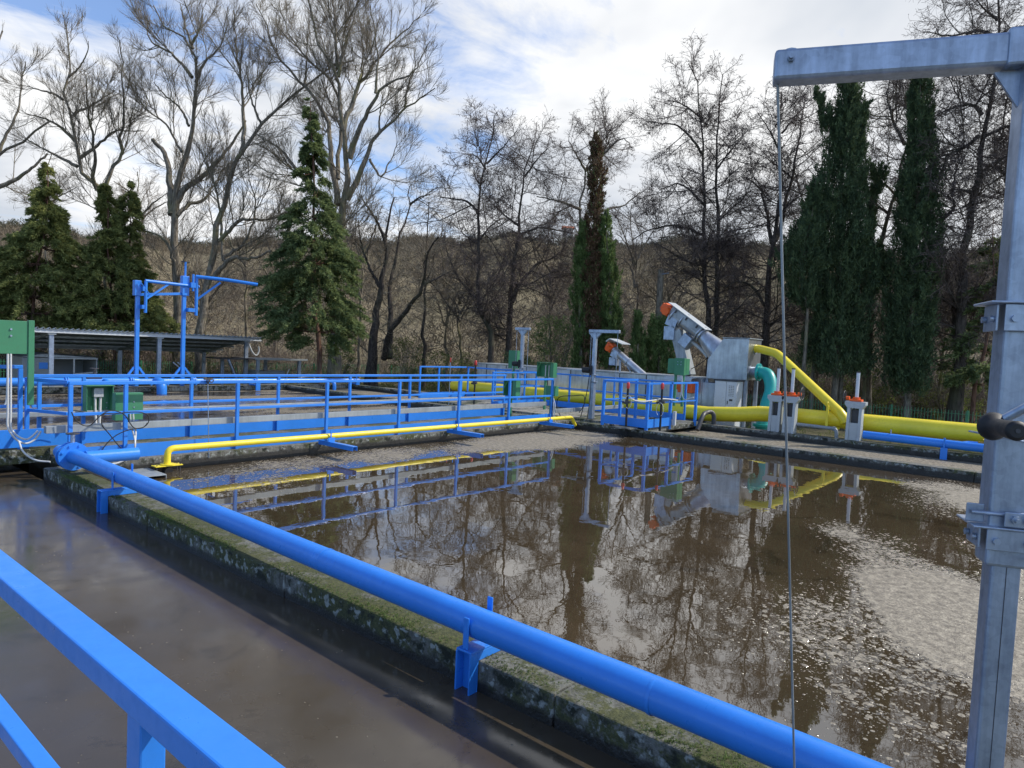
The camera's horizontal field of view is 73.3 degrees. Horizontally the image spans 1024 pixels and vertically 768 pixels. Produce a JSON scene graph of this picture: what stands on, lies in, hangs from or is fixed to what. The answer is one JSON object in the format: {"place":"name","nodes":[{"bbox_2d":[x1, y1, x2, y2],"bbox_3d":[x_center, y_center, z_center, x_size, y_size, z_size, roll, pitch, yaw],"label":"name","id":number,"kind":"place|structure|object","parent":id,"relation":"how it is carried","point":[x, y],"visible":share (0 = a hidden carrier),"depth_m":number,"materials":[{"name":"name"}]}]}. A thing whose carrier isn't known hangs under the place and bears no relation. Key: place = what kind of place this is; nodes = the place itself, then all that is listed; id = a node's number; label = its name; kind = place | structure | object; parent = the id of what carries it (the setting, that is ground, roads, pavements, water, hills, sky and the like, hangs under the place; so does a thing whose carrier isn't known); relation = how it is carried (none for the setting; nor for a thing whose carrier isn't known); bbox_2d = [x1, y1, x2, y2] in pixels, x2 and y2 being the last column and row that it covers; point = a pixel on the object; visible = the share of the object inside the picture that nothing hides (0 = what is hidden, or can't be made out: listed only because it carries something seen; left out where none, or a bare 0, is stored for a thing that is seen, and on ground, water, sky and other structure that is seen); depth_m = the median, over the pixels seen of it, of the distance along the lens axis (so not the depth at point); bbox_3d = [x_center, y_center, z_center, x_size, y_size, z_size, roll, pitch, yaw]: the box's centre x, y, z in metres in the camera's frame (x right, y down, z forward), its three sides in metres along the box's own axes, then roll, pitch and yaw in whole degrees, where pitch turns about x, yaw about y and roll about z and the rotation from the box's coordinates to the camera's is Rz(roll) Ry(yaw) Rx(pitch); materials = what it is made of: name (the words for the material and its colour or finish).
{"place":"outdoors","nodes":[
{"label":"outdoors","id":0,"kind":"place"},
{"bbox_2d":[0,390,478,445],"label":"basin water","id":1,"kind":"structure","parent":0,"point":[63,399],"depth_m":20.17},
{"bbox_2d":[0,465,634,767],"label":"basin water","id":2,"kind":"structure","parent":0,"point":[284,682],"depth_m":4.31,"materials":[{"name":"liquid"}]},
{"bbox_3d":[-1.599,1.869,0.789,9.200,0.200,2.320,5,4,40],"label":"viewing deck","id":3,"kind":"object","parent":2,"relation":"on","visible":0},
{"bbox_2d":[0,549,284,767],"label":"handrail","id":4,"kind":"object","parent":3,"relation":"on","point":[176,721],"visible":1,"depth_m":1.50,"materials":[{"name":"metal"}]},
{"bbox_3d":[1.423,1.973,1.307,1.620,0.220,2.340,5,4,40],"label":"crane plinth","id":5,"kind":"object","parent":2,"relation":"on","visible":0},
{"bbox_2d":[772,26,1023,767],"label":"crane","id":6,"kind":"object","parent":5,"relation":"on","point":[993,518],"visible":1,"depth_m":1.94,"materials":[{"name":"metal"}]},
{"bbox_2d":[0,376,982,472],"bbox_3d":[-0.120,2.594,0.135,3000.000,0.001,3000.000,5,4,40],"label":"ground","id":7,"kind":"structure","parent":0,"point":[808,430],"depth_m":26.03,"materials":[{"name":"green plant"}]},
{"bbox_2d":[0,20,79,243],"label":"bare tree","id":8,"kind":"object","parent":7,"relation":"on","point":[13,179],"visible":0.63,"depth_m":40.42,"materials":[{"name":"grey plant"}]},
{"bbox_2d":[4,153,88,311],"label":"bare sapling","id":9,"kind":"object","parent":7,"relation":"on","point":[25,200],"visible":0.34,"depth_m":43.95,"materials":[{"name":"brown plant"}]},
{"bbox_2d":[12,352,97,386],"bbox_3d":[-18.389,-0.480,27.695,1.550,1.570,2.700,5,4,40],"label":"steel container","id":10,"kind":"object","parent":7,"relation":"on","point":[72,364],"visible":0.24,"depth_m":27.73,"materials":[{"name":"metal"}]},
{"bbox_2d":[0,161,111,329],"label":"conifer tree","id":11,"kind":"object","parent":7,"relation":"on","point":[17,292],"visible":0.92,"depth_m":32.92,"materials":[{"name":"green plant"}]},
{"bbox_2d":[0,2,164,364],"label":"bare tree","id":12,"kind":"object","parent":7,"relation":"on","point":[108,106],"visible":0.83,"depth_m":37.23,"materials":[{"name":"brown plant"}]},
{"bbox_2d":[48,182,186,377],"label":"conifer tree","id":13,"kind":"object","parent":7,"relation":"on","point":[102,249],"visible":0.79,"depth_m":33.84,"materials":[{"name":"green plant"}]},
{"bbox_2d":[93,166,168,328],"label":"bare sapling","id":14,"kind":"object","parent":7,"relation":"on","point":[122,188],"visible":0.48,"depth_m":45.17,"materials":[{"name":"brown plant"}]},
{"bbox_2d":[103,179,167,364],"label":"conifer tree","id":15,"kind":"object","parent":7,"relation":"on","point":[134,226],"visible":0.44,"depth_m":35.33,"materials":[{"name":"green plant"}]},
{"bbox_2d":[34,327,261,386],"bbox_3d":[-17.512,-1.028,29.334,4.722,2.575,12.150,5,4,40],"label":"open shelter","id":16,"kind":"object","parent":7,"relation":"on","point":[49,338],"visible":0.8,"depth_m":29.94,"materials":[{"name":"metal"}]},
{"bbox_2d":[0,384,347,394],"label":"back wall","id":17,"kind":"structure","parent":7,"relation":"on","point":[77,390],"depth_m":24.62,"materials":[{"name":"concrete"}]},
{"bbox_2d":[0,368,359,393],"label":"header pipe","id":18,"kind":"object","parent":17,"relation":"on","point":[161,388],"visible":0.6,"depth_m":23.34,"materials":[{"name":"metal"}]},
{"bbox_2d":[119,261,257,385],"bbox_3d":[-11.463,-2.132,24.521,4.438,4.428,0.796,1,4,-35],"label":"blue gantry","id":19,"kind":"object","parent":17,"relation":"on","point":[184,284],"visible":0.98,"depth_m":24.45,"materials":[{"name":"metal"}]},
{"bbox_2d":[106,0,254,372],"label":"bare tree","id":20,"kind":"object","parent":7,"relation":"on","point":[176,193],"visible":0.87,"depth_m":36.95,"materials":[{"name":"grey plant"}]},
{"bbox_2d":[160,223,254,368],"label":"bare sapling","id":21,"kind":"object","parent":7,"relation":"on","point":[210,296],"visible":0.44,"depth_m":42.96,"materials":[{"name":"brown plant"}]},
{"bbox_2d":[194,192,276,350],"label":"bare sapling","id":22,"kind":"object","parent":7,"relation":"on","point":[245,264],"visible":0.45,"depth_m":45.98,"materials":[{"name":"brown plant"}]},
{"bbox_2d":[208,331,274,377],"bbox_3d":[-14.837,-1.431,37.547,3.426,3.055,3.624,5,4,40],"label":"bush","id":23,"kind":"object","parent":7,"relation":"on","point":[237,351],"visible":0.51,"depth_m":37.22,"materials":[{"name":"plant"}]},
{"bbox_2d":[206,357,307,384],"bbox_3d":[-12.022,-0.448,32.507,2.350,1.625,3.850,5,4,40],"label":"canopy","id":24,"kind":"object","parent":7,"relation":"on","point":[258,359],"visible":0.48,"depth_m":32.11,"materials":[{"name":"metal"}]},
{"bbox_2d":[173,0,384,377],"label":"bare tree","id":25,"kind":"object","parent":7,"relation":"on","point":[229,175],"visible":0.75,"depth_m":35.78,"materials":[{"name":"grey plant"}]},
{"bbox_2d":[29,414,568,479],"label":"walkway deck","id":26,"kind":"structure","parent":7,"relation":"on","point":[224,456],"depth_m":12.54,"materials":[{"name":"metal"}]},
{"bbox_2d":[0,446,49,465],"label":"wall","id":27,"kind":"structure","parent":26,"relation":"attached to","point":[10,456],"depth_m":9.87,"materials":[{"name":"concrete"}]},
{"bbox_2d":[0,428,50,448],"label":"deck skirt","id":28,"kind":"object","parent":27,"relation":"attached to","point":[7,440],"visible":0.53,"depth_m":9.85,"materials":[{"name":"blue paint"}]},
{"bbox_2d":[24,377,69,448],"bbox_3d":[-6.619,0.440,9.787,0.839,1.030,0.064,4,3,19],"label":"link railing","id":29,"kind":"object","parent":27,"relation":"on","point":[27,409],"visible":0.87,"depth_m":9.83,"materials":[{"name":"metal"}]},
{"bbox_2d":[0,320,34,404],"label":"switch hood","id":30,"kind":"object","parent":29,"relation":"attached to","point":[17,337],"visible":1,"depth_m":9.61,"materials":[{"name":"green paint"}]},
{"bbox_2d":[31,374,506,445],"bbox_3d":[-3.847,0.363,15.067,0.065,1.150,11.380,5,4,40],"label":"walkway railing","id":31,"kind":"object","parent":26,"relation":"on","point":[105,436],"visible":0.74,"depth_m":13.64,"materials":[{"name":"metal"}]},
{"bbox_2d":[0,395,504,417],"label":"cable tray","id":32,"kind":"object","parent":31,"relation":"attached to","point":[32,414],"visible":0.51,"depth_m":13.23,"materials":[{"name":"metal"}]},
{"bbox_2d":[82,385,114,422],"bbox_3d":[-6.771,0.355,11.274,0.200,0.675,0.420,5,4,40],"label":"switch hood","id":33,"kind":"object","parent":32,"relation":"attached to","point":[97,397],"visible":0.84,"depth_m":11.28,"materials":[{"name":"green paint"}]},
{"bbox_2d":[67,378,553,456],"bbox_3d":[-2.571,0.605,13.977,0.065,1.400,11.342,5,4,40],"label":"walkway railing","id":34,"kind":"object","parent":26,"relation":"on","point":[152,448],"visible":0.61,"depth_m":12.09,"materials":[{"name":"metal"}]},
{"bbox_2d":[44,401,546,433],"bbox_3d":[-2.779,0.574,13.903,0.100,0.100,11.450,5,4,40],"label":"cable tray","id":35,"kind":"object","parent":34,"relation":"attached to","point":[139,424],"visible":1,"depth_m":12.00,"materials":[{"name":"metal"}]},
{"bbox_2d":[112,392,142,420],"bbox_3d":[-5.808,0.335,10.410,0.138,0.410,0.390,5,4,40],"label":"switch hood","id":36,"kind":"object","parent":35,"relation":"attached to","point":[135,400],"visible":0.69,"depth_m":10.37,"materials":[{"name":"green paint"}]},
{"bbox_2d":[151,416,576,472],"bbox_3d":[-1.788,1.094,14.396,0.196,0.453,10.968,5,4,40],"label":"yellow pipe","id":37,"kind":"object","parent":26,"relation":"attached to","point":[167,464],"visible":0.94,"depth_m":12.28,"materials":[{"name":"metal"}]},
{"bbox_2d":[248,97,373,383],"bbox_3d":[-8.668,-6.062,30.387,5.462,13.429,5.267,5,4,40],"label":"conifer tree","id":38,"kind":"object","parent":7,"relation":"on","point":[296,284],"visible":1,"depth_m":29.89,"materials":[{"name":"green plant"}]},
{"bbox_2d":[231,0,450,383],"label":"bare tree","id":39,"kind":"object","parent":7,"relation":"on","point":[340,201],"visible":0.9,"depth_m":33.99,"materials":[{"name":"grey plant"}]},
{"bbox_2d":[346,195,401,378],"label":"bare sapling","id":40,"kind":"object","parent":7,"relation":"on","point":[361,301],"visible":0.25,"depth_m":43.94,"materials":[{"name":"brown plant"}]},
{"bbox_2d":[326,167,481,386],"bbox_3d":[-4.606,-5.856,36.327,9.993,12.935,7.943,5,4,40],"label":"bare tree","id":41,"kind":"object","parent":7,"relation":"on","point":[373,354],"visible":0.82,"depth_m":36.80,"materials":[{"name":"brown plant"}]},
{"bbox_2d":[383,337,426,390],"bbox_3d":[-5.369,-0.917,35.023,2.417,3.133,2.394,5,4,40],"label":"shrub","id":42,"kind":"object","parent":7,"relation":"on","point":[407,371],"visible":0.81,"depth_m":34.79,"materials":[{"name":"plant"}]},
{"bbox_2d":[44,466,770,767],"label":"mossy wall","id":43,"kind":"structure","parent":7,"relation":"on","point":[604,725],"depth_m":4.54,"materials":[{"name":"concrete"}]},
{"bbox_2d":[97,463,137,513],"bbox_3d":[-4.569,1.216,8.030,0.124,0.555,0.450,5,4,40],"label":"pipe saddle","id":44,"kind":"object","parent":43,"relation":"attached to","point":[102,500],"visible":0.73,"depth_m":7.91,"materials":[{"name":"blue paint"}]},
{"bbox_2d":[50,469,766,767],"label":"moss","id":45,"kind":"object","parent":43,"relation":"on","point":[78,479],"visible":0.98,"depth_m":4.85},
{"bbox_2d":[53,432,892,767],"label":"blue pipe","id":46,"kind":"object","parent":43,"relation":"on","point":[743,732],"visible":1,"depth_m":3.90,"materials":[{"name":"metal"}]},
{"bbox_2d":[454,596,499,695],"bbox_3d":[-0.151,1.613,4.340,0.124,0.555,0.450,5,4,40],"label":"pipe saddle","id":47,"kind":"object","parent":43,"relation":"attached to","point":[470,654],"visible":0.71,"depth_m":4.21,"materials":[{"name":"blue paint"}]},
{"bbox_2d":[392,199,466,389],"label":"bare tree","id":48,"kind":"object","parent":7,"relation":"on","point":[425,350],"visible":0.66,"depth_m":38.95,"materials":[{"name":"brown plant"}]},
{"bbox_2d":[395,204,473,386],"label":"bare sapling","id":49,"kind":"object","parent":7,"relation":"on","point":[446,328],"visible":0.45,"depth_m":41.96,"materials":[{"name":"brown plant"}]},
{"bbox_2d":[418,349,476,395],"bbox_3d":[-3.189,-0.541,35.377,3.411,2.533,3.766,4,3,20],"label":"shrub","id":50,"kind":"object","parent":7,"relation":"on","point":[446,388],"visible":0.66,"depth_m":35.28,"materials":[{"name":"plant"}]},
{"bbox_2d":[403,260,501,378],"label":"bare sapling","id":51,"kind":"object","parent":7,"relation":"on","point":[460,339],"visible":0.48,"depth_m":39.86,"materials":[{"name":"brown plant"}]},
{"bbox_2d":[397,98,548,362],"bbox_3d":[-1.780,-7.290,36.262,7.347,16.042,7.657,5,4,40],"label":"bare tree","id":52,"kind":"object","parent":7,"relation":"on","point":[479,298],"visible":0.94,"depth_m":35.72,"materials":[{"name":"brown plant"}]},
{"bbox_2d":[0,333,987,422],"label":"undergrowth","id":53,"kind":"object","parent":7,"relation":"on","point":[919,413],"visible":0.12,"depth_m":36.42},
{"bbox_2d":[1,311,986,420],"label":"brushwood","id":54,"kind":"object","parent":7,"relation":"on","point":[697,362],"visible":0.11,"depth_m":36.95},
{"bbox_2d":[0,348,987,419],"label":"ivy cover","id":55,"kind":"object","parent":7,"relation":"on","point":[920,399],"visible":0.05,"depth_m":34.34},
{"bbox_2d":[21,289,989,403],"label":"tall brush","id":56,"kind":"object","parent":7,"relation":"on","point":[626,341],"visible":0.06,"depth_m":42.81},
{"bbox_2d":[450,106,585,363],"bbox_3d":[0.504,-7.166,37.252,8.338,15.901,6.949,3,3,2],"label":"bare tree","id":57,"kind":"object","parent":7,"relation":"on","point":[508,338],"visible":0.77,"depth_m":36.84,"materials":[{"name":"brown plant"}]},
{"bbox_2d":[525,313,582,367],"bbox_3d":[2.140,-1.212,33.970,3.548,4.653,3.550,5,4,40],"label":"shrub","id":58,"kind":"object","parent":7,"relation":"on","point":[563,363],"visible":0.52,"depth_m":33.84,"materials":[{"name":"plant"}]},
{"bbox_2d":[567,218,592,367],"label":"cypress tree","id":59,"kind":"object","parent":7,"relation":"on","point":[579,255],"visible":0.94,"depth_m":30.67,"materials":[{"name":"green plant"}]},
{"bbox_2d":[513,85,662,366],"bbox_3d":[4.333,-7.579,37.908,8.324,17.003,8.334,2,3,-4],"label":"bare tree","id":60,"kind":"object","parent":7,"relation":"on","point":[605,136],"visible":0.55,"depth_m":37.50,"materials":[{"name":"brown plant"}]},
{"bbox_2d":[576,130,609,366],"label":"cypress tree","id":61,"kind":"object","parent":7,"relation":"on","point":[596,194],"visible":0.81,"depth_m":30.69,"materials":[{"name":"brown plant"}]},
{"bbox_2d":[477,363,714,423],"bbox_3d":[2.835,0.338,25.338,10.180,2.050,1.400,5,4,40],"label":"steel trough","id":62,"kind":"object","parent":7,"relation":"on","point":[706,390],"visible":0.29,"depth_m":23.96,"materials":[{"name":"silver metal"}]},
{"bbox_2d":[605,338,645,372],"bbox_3d":[4.074,-0.816,24.091,1.860,1.503,0.600,5,4,40],"label":"screw conveyor","id":63,"kind":"object","parent":62,"relation":"on","point":[615,352],"visible":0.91,"depth_m":24.25,"materials":[{"name":"silver metal"}]},
{"bbox_2d":[596,207,625,370],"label":"cypress tree","id":64,"kind":"object","parent":7,"relation":"on","point":[610,266],"visible":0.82,"depth_m":30.44,"materials":[{"name":"green plant"}]},
{"bbox_2d":[286,385,981,482],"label":"basin wall","id":65,"kind":"structure","parent":7,"relation":"on","point":[913,468],"depth_m":15.40,"materials":[{"name":"concrete"}]},
{"bbox_2d":[610,419,697,430],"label":"channel bridge","id":66,"kind":"structure","parent":65,"relation":"on","point":[681,424],"depth_m":18.50,"materials":[{"name":"concrete"}]},
{"bbox_2d":[601,379,698,430],"bbox_3d":[3.814,0.532,18.845,1.380,1.249,2.881,5,4,40],"label":"platform railing","id":67,"kind":"object","parent":66,"relation":"on","point":[645,423],"visible":0.98,"depth_m":18.13,"materials":[{"name":"metal"}]},
{"bbox_2d":[627,308,648,371],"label":"cypress tree","id":68,"kind":"object","parent":7,"relation":"on","point":[639,359],"visible":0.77,"depth_m":28.89,"materials":[{"name":"green plant"}]},
{"bbox_2d":[644,313,675,373],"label":"cypress tree","id":69,"kind":"object","parent":7,"relation":"on","point":[660,345],"visible":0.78,"depth_m":29.19,"materials":[{"name":"green plant"}]},
{"bbox_2d":[621,227,712,361],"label":"bare sapling","id":70,"kind":"object","parent":7,"relation":"on","point":[645,286],"visible":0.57,"depth_m":39.61,"materials":[{"name":"brown plant"}]},
{"bbox_2d":[352,384,982,463],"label":"channel wall","id":71,"kind":"structure","parent":7,"relation":"on","point":[900,449],"depth_m":17.53,"materials":[{"name":"concrete"}]},
{"bbox_2d":[411,396,653,424],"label":"channel deck","id":72,"kind":"structure","parent":71,"relation":"on","point":[537,410],"depth_m":21.02,"materials":[{"name":"concrete"}]},
{"bbox_2d":[466,367,686,419],"bbox_3d":[1.690,0.223,22.766,8.752,1.140,0.065,5,4,40],"label":"channel railing","id":73,"kind":"object","parent":72,"relation":"on","point":[568,404],"visible":0.6,"depth_m":22.07,"materials":[{"name":"metal"}]},
{"bbox_2d":[581,329,620,418],"bbox_3d":[2.437,-0.244,19.122,1.120,2.520,0.275,5,4,40],"label":"davit","id":74,"kind":"object","parent":72,"relation":"on","point":[595,335],"visible":1,"depth_m":19.23,"materials":[{"name":"grey metal"}]},
{"bbox_2d":[767,367,789,431],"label":"sluice gate","id":75,"kind":"structure","parent":71,"relation":"on","point":[775,418],"depth_m":18.46,"materials":[{"name":"metal"}]},
{"bbox_2d":[782,368,804,433],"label":"sluice gate","id":76,"kind":"structure","parent":71,"relation":"on","point":[792,409],"depth_m":18.20,"materials":[{"name":"metal"}]},
{"bbox_2d":[843,372,867,440],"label":"sluice gate","id":77,"kind":"structure","parent":71,"relation":"on","point":[854,425],"depth_m":17.22,"materials":[{"name":"metal"}]},
{"bbox_2d":[862,429,983,459],"bbox_3d":[13.358,1.757,13.173,12.151,0.560,0.322,5,4,40],"label":"blue pipe","id":78,"kind":"object","parent":71,"relation":"on","point":[944,445],"visible":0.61,"depth_m":16.04,"materials":[{"name":"metal"}]},
{"bbox_2d":[390,365,980,422],"bbox_3d":[6.344,0.604,34.114,37.835,1.130,0.082,5,4,40],"label":"green fence","id":79,"kind":"object","parent":7,"relation":"on","point":[967,414],"visible":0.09,"depth_m":27.17,"materials":[{"name":"metal"}]},
{"bbox_2d":[617,31,803,376],"bbox_3d":[9.604,-7.748,33.578,8.203,18.291,6.925,1,3,-25],"label":"bare tree","id":80,"kind":"object","parent":7,"relation":"on","point":[704,249],"visible":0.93,"depth_m":33.47,"materials":[{"name":"brown plant"}]},
{"bbox_2d":[660,302,762,427],"bbox_3d":[6.272,-0.468,22.485,3.322,4.373,1.090,5,4,40],"label":"screw screen","id":81,"kind":"object","parent":7,"relation":"on","point":[731,358],"visible":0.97,"depth_m":21.84,"materials":[{"name":"silver metal"}]},
{"bbox_2d":[750,363,776,429],"bbox_3d":[7.535,0.597,20.853,0.809,2.425,1.642,3,3,0],"label":"teal pipe","id":82,"kind":"object","parent":81,"relation":"attached to","point":[758,372],"visible":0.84,"depth_m":20.59,"materials":[{"name":"metal"}]},
{"bbox_2d":[450,381,983,441],"bbox_3d":[8.021,0.989,18.483,27.220,0.624,0.454,5,4,40],"label":"yellow pipe","id":83,"kind":"object","parent":7,"relation":"on","point":[923,427],"visible":0.62,"depth_m":18.45,"materials":[{"name":"metal"}]},
{"bbox_2d":[753,345,846,423],"bbox_3d":[8.106,-0.104,19.613,0.408,2.069,4.214,2,3,-17],"label":"yellow branch pipe","id":84,"kind":"object","parent":83,"relation":"attached to","point":[821,395],"visible":0.92,"depth_m":19.04,"materials":[{"name":"metal"}]},
{"bbox_2d":[714,379,744,426],"bbox_3d":[6.635,0.809,21.221,0.770,1.890,0.550,5,4,40],"label":"control cabinet","id":85,"kind":"object","parent":7,"relation":"on","point":[727,392],"visible":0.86,"depth_m":20.99,"materials":[{"name":"metal"}]},
{"bbox_2d":[689,76,838,403],"bbox_3d":[12.918,-7.095,33.422,8.490,17.343,8.817,3,3,7],"label":"bare tree","id":86,"kind":"object","parent":7,"relation":"on","point":[790,192],"visible":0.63,"depth_m":32.92,"materials":[{"name":"brown plant"}]},
{"bbox_2d":[767,175,828,408],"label":"cypress tree","id":87,"kind":"object","parent":7,"relation":"on","point":[799,285],"visible":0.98,"depth_m":29.12,"materials":[{"name":"green plant"}]},
{"bbox_2d":[809,85,837,408],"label":"cypress tree","id":88,"kind":"object","parent":7,"relation":"on","point":[825,112],"visible":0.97,"depth_m":30.13,"materials":[{"name":"green plant"}]},
{"bbox_2d":[793,82,883,403],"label":"cypress tree","id":89,"kind":"object","parent":7,"relation":"on","point":[846,164],"visible":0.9,"depth_m":29.30,"materials":[{"name":"green plant"}]},
{"bbox_2d":[861,159,893,413],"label":"cypress tree","id":90,"kind":"object","parent":7,"relation":"on","point":[875,175],"visible":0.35,"depth_m":30.19,"materials":[{"name":"green plant"}]},
{"bbox_2d":[825,76,978,414],"bbox_3d":[17.535,-7.106,31.824,7.221,17.900,6.785,5,4,40],"label":"bare tree","id":91,"kind":"object","parent":7,"relation":"on","point":[896,95],"visible":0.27,"depth_m":31.84,"materials":[{"name":"brown plant"}]},
{"bbox_2d":[873,77,949,417],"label":"cypress tree","id":92,"kind":"object","parent":7,"relation":"on","point":[914,369],"visible":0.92,"depth_m":28.59,"materials":[{"name":"green plant"}]},
{"bbox_2d":[862,0,1023,422],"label":"bare tree","id":93,"kind":"object","parent":7,"relation":"on","point":[955,400],"visible":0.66,"depth_m":28.56,"materials":[{"name":"brown plant"}]},
{"bbox_2d":[882,115,1008,375],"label":"bare tree","id":94,"kind":"object","parent":7,"relation":"on","point":[974,239],"visible":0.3,"depth_m":28.95,"materials":[{"name":"brown plant"}]},
{"bbox_2d":[935,218,1000,423],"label":"conifer tree","id":95,"kind":"object","parent":7,"relation":"on","point":[972,370],"visible":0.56,"depth_m":28.50,"materials":[{"name":"green plant"}]},
{"bbox_2d":[937,81,1011,361],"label":"bare tree","id":96,"kind":"object","parent":7,"relation":"on","point":[1000,216],"visible":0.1,"depth_m":30.89,"materials":[{"name":"brown plant"}]},
{"bbox_2d":[0,236,991,418],"bbox_3d":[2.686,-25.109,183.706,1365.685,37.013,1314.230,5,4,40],"label":"hills","id":97,"kind":"structure","parent":0,"point":[440,304],"depth_m":99.50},
{"bbox_2d":[0,216,778,252],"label":"ridge woods","id":98,"kind":"object","parent":97,"relation":"on","point":[72,229],"visible":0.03,"depth_m":204.53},
{"bbox_2d":[0,222,999,387],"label":"hillside scrub","id":99,"kind":"object","parent":97,"relation":"on","point":[3,231],"visible":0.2,"depth_m":100.24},
{"bbox_2d":[521,212,573,361],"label":"bare sapling","id":100,"kind":"object","parent":97,"relation":"on","point":[549,269],"visible":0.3,"depth_m":41.91,"materials":[{"name":"plant"}]},
{"bbox_2d":[608,202,676,356],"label":"bare sapling","id":101,"kind":"object","parent":97,"relation":"on","point":[636,261],"visible":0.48,"depth_m":41.96,"materials":[{"name":"brown plant"}]},
{"bbox_2d":[0,0,1023,255],"label":"sky","id":102,"kind":"structure","parent":0,"point":[524,57],"materials":[{"name":"white"}]},
{"bbox_2d":[98,428,1023,767],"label":"basin water","id":103,"kind":"structure","parent":0,"point":[662,558],"depth_m":7.23,"materials":[{"name":"liquid"}]},
{"bbox_2d":[329,389,981,470],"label":"channel water","id":104,"kind":"structure","parent":0,"point":[893,456],"depth_m":16.95,"materials":[{"name":"liquid"}]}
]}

